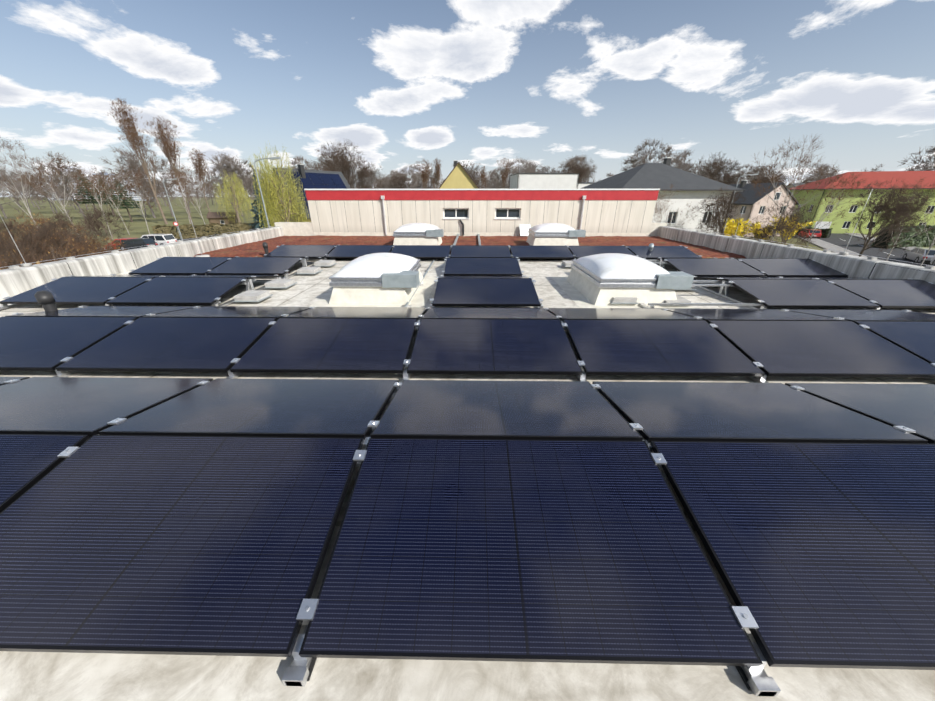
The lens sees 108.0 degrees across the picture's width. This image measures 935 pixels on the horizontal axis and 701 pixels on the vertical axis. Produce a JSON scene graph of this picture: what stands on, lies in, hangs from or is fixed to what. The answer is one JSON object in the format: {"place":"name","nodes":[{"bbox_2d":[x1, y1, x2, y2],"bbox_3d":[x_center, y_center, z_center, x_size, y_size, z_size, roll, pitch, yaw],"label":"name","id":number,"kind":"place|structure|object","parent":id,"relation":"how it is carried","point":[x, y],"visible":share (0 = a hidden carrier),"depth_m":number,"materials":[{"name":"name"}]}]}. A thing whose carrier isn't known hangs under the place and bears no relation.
{"place":"outdoors","nodes":[
{"label":"outdoors","id":0,"kind":"place"},
{"bbox_2d":[438,160,479,188],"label":"house","id":1,"kind":"structure","parent":0,"point":[458,177],"depth_m":51.93,"materials":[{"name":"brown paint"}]},
{"bbox_2d":[0,197,934,250],"bbox_3d":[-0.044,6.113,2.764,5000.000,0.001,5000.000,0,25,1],"label":"ground","id":2,"kind":"structure","parent":0,"point":[138,227],"depth_m":133.74,"materials":[{"name":"green plant"}]},
{"bbox_2d":[0,167,29,217],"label":"horizon tree","id":3,"kind":"object","parent":2,"relation":"on","point":[10,195],"visible":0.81,"depth_m":109.65,"materials":[{"name":"brown plant"}]},
{"bbox_2d":[0,138,56,223],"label":"birch tree","id":4,"kind":"object","parent":2,"relation":"on","point":[14,157],"visible":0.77,"depth_m":45.51,"materials":[{"name":"brown plant"}]},
{"bbox_2d":[0,216,62,264],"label":"bush","id":5,"kind":"object","parent":2,"relation":"on","point":[10,227],"visible":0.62,"depth_m":20.10,"materials":[{"name":"brown plant"}]},
{"bbox_2d":[0,232,63,269],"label":"bush","id":6,"kind":"object","parent":2,"relation":"on","point":[2,248],"visible":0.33,"depth_m":17.95,"materials":[{"name":"brown plant"}]},
{"bbox_2d":[16,172,66,212],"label":"horizon tree","id":7,"kind":"object","parent":2,"relation":"on","point":[48,180],"visible":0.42,"depth_m":135.70,"materials":[{"name":"brown plant"}]},
{"bbox_2d":[0,223,93,267],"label":"bush","id":8,"kind":"object","parent":2,"relation":"on","point":[40,250],"visible":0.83,"depth_m":18.03,"materials":[{"name":"brown plant"}]},
{"bbox_2d":[16,152,87,230],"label":"birch tree","id":9,"kind":"object","parent":2,"relation":"on","point":[34,169],"visible":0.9,"depth_m":46.71,"materials":[{"name":"brown plant"}]},
{"bbox_2d":[35,151,86,218],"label":"horizon tree","id":10,"kind":"object","parent":2,"relation":"on","point":[67,176],"visible":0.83,"depth_m":98.82,"materials":[{"name":"brown plant"}]},
{"bbox_2d":[57,236,103,259],"bbox_3d":[-24.459,-5.101,21.916,3.389,4.529,3.998,-14,28,-27],"label":"thicket shrub","id":11,"kind":"object","parent":2,"relation":"on","point":[83,247],"visible":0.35,"depth_m":21.44,"materials":[{"name":"brown plant"}]},
{"bbox_2d":[73,173,109,216],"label":"pine tree","id":12,"kind":"object","parent":2,"relation":"on","point":[90,201],"visible":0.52,"depth_m":110.05,"materials":[{"name":"green plant"}]},
{"bbox_2d":[70,162,118,239],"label":"birch tree","id":13,"kind":"object","parent":2,"relation":"on","point":[90,186],"visible":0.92,"depth_m":53.82,"materials":[{"name":"brown plant"}]},
{"bbox_2d":[64,206,131,253],"bbox_3d":[-28.556,-8.288,27.020,3.371,6.099,5.077,-6,25,-12],"label":"bush","id":14,"kind":"object","parent":2,"relation":"on","point":[97,225],"visible":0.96,"depth_m":26.41,"materials":[{"name":"brown plant"}]},
{"bbox_2d":[110,181,139,221],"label":"pine tree","id":15,"kind":"object","parent":2,"relation":"on","point":[129,205],"visible":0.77,"depth_m":92.35,"materials":[{"name":"green plant"}]},
{"bbox_2d":[99,146,160,217],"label":"horizon tree","id":16,"kind":"object","parent":2,"relation":"on","point":[131,162],"visible":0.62,"depth_m":104.21,"materials":[{"name":"brown plant"}]},
{"bbox_2d":[105,238,157,250],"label":"hatchback car","id":17,"kind":"object","parent":2,"relation":"on","point":[135,243],"depth_m":45.00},
{"bbox_2d":[106,160,161,233],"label":"birch tree","id":18,"kind":"object","parent":2,"relation":"on","point":[139,187],"visible":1,"depth_m":55.59,"materials":[{"name":"brown plant"}]},
{"bbox_2d":[104,97,167,223],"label":"poplar tree","id":19,"kind":"object","parent":2,"relation":"on","point":[132,134],"visible":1,"depth_m":79.78,"materials":[{"name":"brown plant"}]},
{"bbox_2d":[121,156,195,216],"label":"horizon tree","id":20,"kind":"object","parent":2,"relation":"on","point":[168,173],"visible":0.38,"depth_m":113.59,"materials":[{"name":"brown plant"}]},
{"bbox_2d":[142,116,192,223],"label":"poplar tree","id":21,"kind":"object","parent":2,"relation":"on","point":[169,151],"visible":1,"depth_m":82.01,"materials":[{"name":"brown plant"}]},
{"bbox_2d":[159,161,203,223],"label":"birch tree","id":22,"kind":"object","parent":2,"relation":"on","point":[171,170],"visible":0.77,"depth_m":64.31,"materials":[{"name":"brown plant"}]},
{"bbox_2d":[169,168,214,224],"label":"birch tree","id":23,"kind":"object","parent":2,"relation":"on","point":[200,185],"visible":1,"depth_m":57.83,"materials":[{"name":"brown plant"}]},
{"bbox_2d":[189,148,209,211],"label":"poplar tree","id":24,"kind":"object","parent":2,"relation":"on","point":[199,166],"visible":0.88,"depth_m":98.20,"materials":[{"name":"brown plant"}]},
{"bbox_2d":[151,221,258,238],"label":"hedge","id":25,"kind":"object","parent":2,"relation":"on","point":[201,231],"visible":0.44,"depth_m":59.33,"materials":[{"name":"green"}]},
{"bbox_2d":[206,212,237,224],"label":"park shed","id":26,"kind":"structure","parent":2,"relation":"on","point":[214,217],"depth_m":76.13,"materials":[{"name":"brown tile"}]},
{"bbox_2d":[198,150,254,215],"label":"horizon tree","id":27,"kind":"object","parent":2,"relation":"on","point":[220,165],"visible":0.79,"depth_m":115.80,"materials":[{"name":"brown plant"}]},
{"bbox_2d":[206,154,250,214],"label":"horizon tree","id":28,"kind":"object","parent":2,"relation":"on","point":[235,169],"visible":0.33,"depth_m":120.08,"materials":[{"name":"brown plant"}]},
{"bbox_2d":[212,170,255,222],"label":"willow tree","id":29,"kind":"object","parent":2,"relation":"on","point":[236,192],"visible":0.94,"depth_m":72.42,"materials":[{"name":"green plant"}]},
{"bbox_2d":[249,169,270,229],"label":"blue spruce tree","id":30,"kind":"object","parent":2,"relation":"on","point":[257,224],"visible":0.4,"depth_m":60.68,"materials":[{"name":"green plant"}]},
{"bbox_2d":[249,143,309,227],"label":"willow tree","id":31,"kind":"object","parent":2,"relation":"on","point":[281,201],"visible":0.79,"depth_m":41.38,"materials":[{"name":"green plant"}]},
{"bbox_2d":[266,164,350,225],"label":"house","id":32,"kind":"structure","parent":2,"relation":"on","point":[314,179],"depth_m":48.97,"materials":[{"name":"tile"}]},
{"bbox_2d":[314,138,381,188],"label":"tree","id":33,"kind":"object","parent":2,"relation":"on","point":[343,159],"visible":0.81,"depth_m":82.25,"materials":[{"name":"brown plant"}]},
{"bbox_2d":[509,173,579,188],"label":"building","id":34,"kind":"structure","parent":2,"relation":"on","point":[544,181],"depth_m":77.69,"materials":[{"name":"tile"}]},
{"bbox_2d":[563,155,594,182],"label":"tree","id":35,"kind":"object","parent":2,"relation":"on","point":[582,174],"visible":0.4,"depth_m":105.72,"materials":[{"name":"brown plant"}]},
{"bbox_2d":[621,138,687,172],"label":"horizon tree","id":36,"kind":"object","parent":2,"relation":"on","point":[650,156],"visible":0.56,"depth_m":120.21,"materials":[{"name":"brown plant"}]},
{"bbox_2d":[580,157,744,234],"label":"house","id":37,"kind":"structure","parent":2,"relation":"on","point":[695,189],"depth_m":38.18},
{"bbox_2d":[670,150,703,173],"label":"horizon tree","id":38,"kind":"object","parent":2,"relation":"on","point":[684,154],"visible":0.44,"depth_m":143.84,"materials":[{"name":"grey plant"}]},
{"bbox_2d":[690,185,745,234],"bbox_3d":[26.326,-13.145,35.622,5.053,7.800,5.044,-1,25,-2],"label":"street tree","id":39,"kind":"object","parent":2,"relation":"on","point":[717,212],"visible":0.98,"depth_m":34.79,"materials":[{"name":"brown plant"}]},
{"bbox_2d":[696,152,741,184],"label":"tree","id":40,"kind":"object","parent":2,"relation":"on","point":[717,168],"visible":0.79,"depth_m":93.32,"materials":[{"name":"brown plant"}]},
{"bbox_2d":[723,217,762,237],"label":"forsythia bush","id":41,"kind":"object","parent":2,"relation":"on","point":[731,225],"visible":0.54,"depth_m":45.96,"materials":[{"name":"yellow plant"}]},
{"bbox_2d":[720,180,798,236],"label":"house","id":42,"kind":"structure","parent":2,"relation":"on","point":[753,209],"depth_m":59.50,"materials":[{"name":"paint"}]},
{"bbox_2d":[744,164,791,183],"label":"tree","id":43,"kind":"object","parent":2,"relation":"on","point":[763,177],"visible":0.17,"depth_m":78.37,"materials":[{"name":"brown plant"}]},
{"bbox_2d":[733,201,817,246],"bbox_3d":[26.259,-9.542,29.435,6.008,6.384,5.686,-22,33,-40],"label":"flowering bush","id":44,"kind":"object","parent":2,"relation":"on","point":[787,228],"visible":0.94,"depth_m":28.52,"materials":[{"name":"yellow plant"}]},
{"bbox_2d":[748,136,848,240],"bbox_3d":[29.224,-12.992,30.948,7.487,11.404,6.530,6,25,13],"label":"tree","id":45,"kind":"object","parent":2,"relation":"on","point":[799,171],"visible":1,"depth_m":29.94,"materials":[{"name":"plant"}]},
{"bbox_2d":[785,169,874,247],"bbox_3d":[37.801,-14.480,36.562,7.378,9.454,5.095,10,26,21],"label":"tree","id":46,"kind":"object","parent":2,"relation":"on","point":[839,197],"visible":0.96,"depth_m":35.38,"materials":[{"name":"plant"}]},
{"bbox_2d":[788,171,934,233],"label":"green house","id":47,"kind":"structure","parent":2,"relation":"on","point":[910,177],"depth_m":64.56,"materials":[{"name":"green painted plaster"},{"name":"red roof tile"},{"name":"glass"}]},
{"bbox_2d":[846,177,934,256],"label":"street tree","id":48,"kind":"object","parent":2,"relation":"on","point":[886,204],"visible":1,"depth_m":30.03,"materials":[{"name":"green plant"}]},
{"bbox_2d":[871,225,934,248],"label":"hedge","id":49,"kind":"object","parent":2,"relation":"on","point":[921,240],"visible":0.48,"depth_m":47.70,"materials":[{"name":"green"}]},
{"bbox_2d":[898,145,934,170],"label":"horizon tree","id":50,"kind":"object","parent":2,"relation":"on","point":[930,157],"visible":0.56,"depth_m":98.28,"materials":[{"name":"grey plant"}]},
{"bbox_3d":[0.104,-3.759,18.404,17.400,4.996,43.350,0,25,1],"label":"building body","id":51,"kind":"object","parent":2,"relation":"on","visible":0},
{"bbox_2d":[0,225,283,299],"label":"parapet","id":52,"kind":"structure","parent":51,"relation":"on","point":[15,280],"depth_m":8.11,"materials":[{"name":"grey"}]},
{"bbox_2d":[0,254,934,700],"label":"flat roof","id":53,"kind":"structure","parent":51,"relation":"on","point":[44,676],"depth_m":1.33,"materials":[{"name":"concrete"}]},
{"bbox_2d":[34,291,57,310],"bbox_3d":[-5.831,-0.573,4.753,0.257,0.520,0.264,0,25,1],"label":"vent pipe","id":54,"kind":"object","parent":53,"relation":"on","point":[45,300],"visible":0.6,"depth_m":4.66,"materials":[{"name":"grey"}]},
{"bbox_2d":[309,253,436,306],"bbox_3d":[-1.686,-1.512,6.600,1.960,0.695,2.510,0,25,1],"label":"skylight","id":55,"kind":"object","parent":53,"relation":"on","point":[382,280],"visible":1,"depth_m":5.84,"materials":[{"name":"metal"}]},
{"bbox_2d":[393,223,443,244],"bbox_3d":[-1.805,-4.263,12.493,2.210,0.815,2.210,0,25,1],"label":"skylight","id":56,"kind":"object","parent":53,"relation":"on","point":[418,234],"visible":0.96,"depth_m":11.84,"materials":[{"name":"plastic"}]},
{"bbox_2d":[0,245,934,696],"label":"solar panel mounting","id":57,"kind":"object","parent":53,"relation":"on","point":[758,681],"visible":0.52,"depth_m":3.40,"materials":[{"name":"metal"}]},
{"bbox_2d":[0,434,89,512],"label":"solar panel","id":58,"kind":"object","parent":57,"relation":"on","point":[28,461],"visible":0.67,"depth_m":2.02,"materials":[{"name":"blue"}]},
{"bbox_2d":[0,317,137,370],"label":"solar panel","id":59,"kind":"object","parent":57,"relation":"on","point":[38,343],"visible":0.86,"depth_m":3.88,"materials":[{"name":"blue"}]},
{"bbox_2d":[0,277,153,303],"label":"solar panel","id":60,"kind":"object","parent":57,"relation":"on","point":[82,290],"visible":0.78,"depth_m":5.92,"materials":[{"name":"blue"}]},
{"bbox_2d":[5,306,202,317],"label":"solar panel","id":61,"kind":"object","parent":57,"relation":"on","point":[115,311],"visible":0.74,"depth_m":4.71,"materials":[{"name":"blue"}]},
{"bbox_2d":[0,377,212,436],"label":"solar panel","id":62,"kind":"object","parent":57,"relation":"on","point":[90,406],"visible":0.86,"depth_m":2.69,"materials":[{"name":"blue"}]},
{"bbox_2d":[55,317,276,371],"bbox_3d":[-3.266,-0.101,3.837,1.730,0.036,1.050,0,35,1],"label":"solar panel","id":63,"kind":"object","parent":57,"relation":"on","point":[156,344],"visible":0.9,"depth_m":3.73,"materials":[{"name":"blue"}]},
{"bbox_2d":[106,277,246,304],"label":"solar panel","id":64,"kind":"object","parent":57,"relation":"on","point":[181,291],"visible":0.95,"depth_m":5.84,"materials":[{"name":"blue"}]},
{"bbox_2d":[128,257,231,274],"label":"solar panel","id":65,"kind":"object","parent":57,"relation":"on","point":[183,265],"visible":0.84,"depth_m":7.93,"materials":[{"name":"blue"}]},
{"bbox_2d":[0,435,363,656],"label":"solar panel","id":66,"kind":"object","parent":57,"relation":"on","point":[170,545],"visible":0.94,"depth_m":1.61,"materials":[{"name":"blue"}]},
{"bbox_2d":[165,275,278,278],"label":"solar panel","id":67,"kind":"object","parent":57,"relation":"on","point":[245,276],"visible":0.74,"depth_m":6.67,"materials":[{"name":"blue"}]},
{"bbox_2d":[142,306,311,319],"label":"solar panel","id":68,"kind":"object","parent":57,"relation":"on","point":[235,312],"visible":0.74,"depth_m":4.66,"materials":[{"name":"blue"}]},
{"bbox_2d":[99,378,398,439],"bbox_3d":[-1.516,0.418,2.699,1.730,0.036,1.050,0,14,1],"label":"solar panel","id":69,"kind":"object","parent":57,"relation":"on","point":[348,408],"visible":0.9,"depth_m":2.52,"materials":[{"name":"blue"}]},
{"bbox_2d":[206,257,302,274],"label":"solar panel","id":70,"kind":"object","parent":57,"relation":"on","point":[256,265],"visible":0.95,"depth_m":7.92,"materials":[{"name":"black"}]},
{"bbox_2d":[264,245,336,257],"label":"solar panel","id":71,"kind":"object","parent":57,"relation":"on","point":[316,251],"visible":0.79,"depth_m":10.02,"materials":[{"name":"black"}]},
{"bbox_2d":[230,318,417,373],"bbox_3d":[-1.497,-0.089,3.811,1.730,0.036,1.050,0,35,1],"label":"solar panel","id":72,"kind":"object","parent":57,"relation":"on","point":[319,345],"visible":0.95,"depth_m":3.70,"materials":[{"name":"black"}]},
{"bbox_2d":[281,307,427,319],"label":"solar panel","id":73,"kind":"object","parent":57,"relation":"on","point":[373,312],"visible":0.84,"depth_m":4.65,"materials":[{"name":"black"}]},
{"bbox_2d":[326,245,393,257],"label":"solar panel","id":74,"kind":"object","parent":57,"relation":"on","point":[347,251],"visible":0.74,"depth_m":10.07,"materials":[{"name":"black"}]},
{"bbox_2d":[390,245,450,257],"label":"solar panel","id":75,"kind":"object","parent":57,"relation":"on","point":[428,251],"visible":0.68,"depth_m":10.05,"materials":[{"name":"black"}]},
{"bbox_2d":[450,246,511,257],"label":"solar panel","id":76,"kind":"object","parent":57,"relation":"on","point":[480,251],"visible":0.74,"depth_m":9.90,"materials":[{"name":"black"}]},
{"bbox_2d":[444,258,521,275],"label":"solar panel","id":77,"kind":"object","parent":57,"relation":"on","point":[482,266],"visible":0.95,"depth_m":7.82,"materials":[{"name":"black"}]},
{"bbox_2d":[432,278,540,305],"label":"solar panel","id":78,"kind":"object","parent":57,"relation":"on","point":[481,292],"visible":0.95,"depth_m":5.77,"materials":[{"name":"black"}]},
{"bbox_2d":[421,307,559,319],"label":"solar panel","id":79,"kind":"object","parent":57,"relation":"on","point":[479,313],"visible":0.84,"depth_m":4.63,"materials":[{"name":"black"}]},
{"bbox_2d":[407,319,582,374],"bbox_3d":[0.273,-0.077,3.785,1.730,0.036,1.050,0,35,1],"label":"solar panel","id":80,"kind":"object","parent":57,"relation":"on","point":[499,346],"visible":1,"depth_m":3.67,"materials":[{"name":"black"}]},
{"bbox_2d":[371,380,642,440],"bbox_3d":[0.253,0.430,2.673,1.730,0.036,1.050,0,14,1],"label":"solar panel","id":81,"kind":"object","parent":57,"relation":"on","point":[534,410],"visible":0.9,"depth_m":2.50,"materials":[{"name":"black"}]},
{"bbox_2d":[299,438,762,665],"bbox_3d":[0.236,0.869,1.710,1.730,0.036,1.050,0,35,1],"label":"solar panel","id":82,"kind":"object","parent":57,"relation":"on","point":[562,551],"visible":0.9,"depth_m":1.53,"materials":[{"name":"blue"}]},
{"bbox_2d":[510,246,574,258],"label":"solar panel","id":83,"kind":"object","parent":57,"relation":"on","point":[542,252],"visible":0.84,"depth_m":9.88,"materials":[{"name":"blue"}]},
{"bbox_2d":[569,246,634,258],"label":"solar panel","id":84,"kind":"object","parent":57,"relation":"on","point":[580,251],"visible":0.68,"depth_m":10.01,"materials":[{"name":"blue"}]},
{"bbox_2d":[547,308,702,320],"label":"solar panel","id":85,"kind":"object","parent":57,"relation":"on","point":[612,314],"visible":0.79,"depth_m":4.58,"materials":[{"name":"blue"}]},
{"bbox_2d":[563,320,764,375],"bbox_3d":[2.043,-0.065,3.759,1.730,0.036,1.050,0,35,1],"label":"solar panel","id":86,"kind":"object","parent":57,"relation":"on","point":[661,347],"visible":0.95,"depth_m":3.65,"materials":[{"name":"blue"}]},
{"bbox_2d":[626,246,701,258],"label":"solar panel","id":87,"kind":"object","parent":57,"relation":"on","point":[664,252],"visible":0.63,"depth_m":9.85,"materials":[{"name":"blue"}]},
{"bbox_2d":[664,258,765,276],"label":"solar panel","id":88,"kind":"object","parent":57,"relation":"on","point":[717,267],"visible":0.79,"depth_m":7.78,"materials":[{"name":"blue"}]},
{"bbox_2d":[661,308,848,321],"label":"solar panel","id":89,"kind":"object","parent":57,"relation":"on","point":[706,315],"visible":0.74,"depth_m":4.54,"materials":[{"name":"blue"}]},
{"bbox_2d":[694,277,821,280],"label":"solar panel","id":90,"kind":"object","parent":57,"relation":"on","point":[727,278],"visible":0.68,"depth_m":6.49,"materials":[{"name":"blue"}]},
{"bbox_2d":[592,381,927,443],"bbox_3d":[2.023,0.442,2.647,1.730,0.036,1.050,0,14,1],"label":"solar panel","id":91,"kind":"object","parent":57,"relation":"on","point":[719,411],"visible":0.9,"depth_m":2.47,"materials":[{"name":"blue"}]},
{"bbox_2d":[650,441,934,669],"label":"solar panel","id":92,"kind":"object","parent":57,"relation":"on","point":[821,555],"visible":0.93,"depth_m":1.62,"materials":[{"name":"blue"}]},
{"bbox_2d":[737,259,847,276],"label":"solar panel","id":93,"kind":"object","parent":57,"relation":"on","point":[790,267],"visible":0.9,"depth_m":7.72,"materials":[{"name":"blue"}]},
{"bbox_2d":[727,279,879,307],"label":"solar panel","id":94,"kind":"object","parent":57,"relation":"on","point":[774,293],"visible":0.95,"depth_m":5.68,"materials":[{"name":"blue"}]},
{"bbox_2d":[707,320,934,377],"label":"solar panel","id":95,"kind":"object","parent":57,"relation":"on","point":[814,348],"visible":0.88,"depth_m":3.62,"materials":[{"name":"blue"}]},
{"bbox_2d":[785,277,917,279],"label":"solar panel","id":96,"kind":"object","parent":57,"relation":"on","point":[843,278],"visible":0.63,"depth_m":6.55,"materials":[{"name":"black"}]},
{"bbox_2d":[778,309,934,321],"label":"solar panel","id":97,"kind":"object","parent":57,"relation":"on","point":[853,315],"visible":0.73,"depth_m":4.64,"materials":[{"name":"black"}]},
{"bbox_2d":[785,383,934,443],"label":"solar panel","id":98,"kind":"object","parent":57,"relation":"on","point":[911,406],"visible":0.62,"depth_m":2.74,"materials":[{"name":"black"}]},
{"bbox_2d":[825,280,934,307],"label":"solar panel","id":99,"kind":"object","parent":57,"relation":"on","point":[902,293],"visible":0.79,"depth_m":5.76,"materials":[{"name":"black"}]},
{"bbox_2d":[854,321,934,362],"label":"solar panel","id":100,"kind":"object","parent":57,"relation":"on","point":[916,338],"visible":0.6,"depth_m":3.88,"materials":[{"name":"black"}]},
{"bbox_2d":[195,235,745,257],"bbox_3d":[0.019,-3.914,12.589,16.660,0.094,5.745,0,25,1],"label":"roof surface","id":101,"kind":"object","parent":53,"relation":"on","point":[254,249],"depth_m":13.07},
{"bbox_2d":[526,223,585,245],"bbox_3d":[3.094,-4.230,12.420,2.210,0.815,2.210,0,25,1],"label":"skylight","id":102,"kind":"object","parent":53,"relation":"on","point":[552,234],"visible":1,"depth_m":11.77,"materials":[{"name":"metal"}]},
{"bbox_2d":[551,253,700,308],"bbox_3d":[2.898,-1.481,6.533,1.990,0.695,2.510,0,25,1],"label":"skylight","id":103,"kind":"object","parent":53,"relation":"on","point":[598,281],"visible":0.98,"depth_m":5.78,"materials":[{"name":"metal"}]},
{"bbox_2d":[274,189,666,236],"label":"raised building","id":104,"kind":"structure","parent":51,"relation":"on","point":[481,212],"depth_m":14.79,"materials":[{"name":"white paint"}]},
{"bbox_2d":[657,225,934,283],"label":"parapet","id":105,"kind":"structure","parent":51,"relation":"on","point":[858,266],"depth_m":8.40,"materials":[{"name":"grey"}]},
{"bbox_2d":[0,0,934,196],"label":"sky","id":106,"kind":"structure","parent":0,"point":[548,83],"materials":[{"name":"blue"}]},
{"bbox_2d":[794,233,931,266],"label":"street","id":107,"kind":"structure","parent":0,"point":[836,242],"depth_m":47.46,"materials":[{"name":"asphalt"}]},
{"bbox_2d":[901,247,934,262],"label":"silver car","id":108,"kind":"object","parent":107,"relation":"on","point":[917,254],"visible":0.92,"depth_m":36.93,"materials":[{"name":"grey paint"}]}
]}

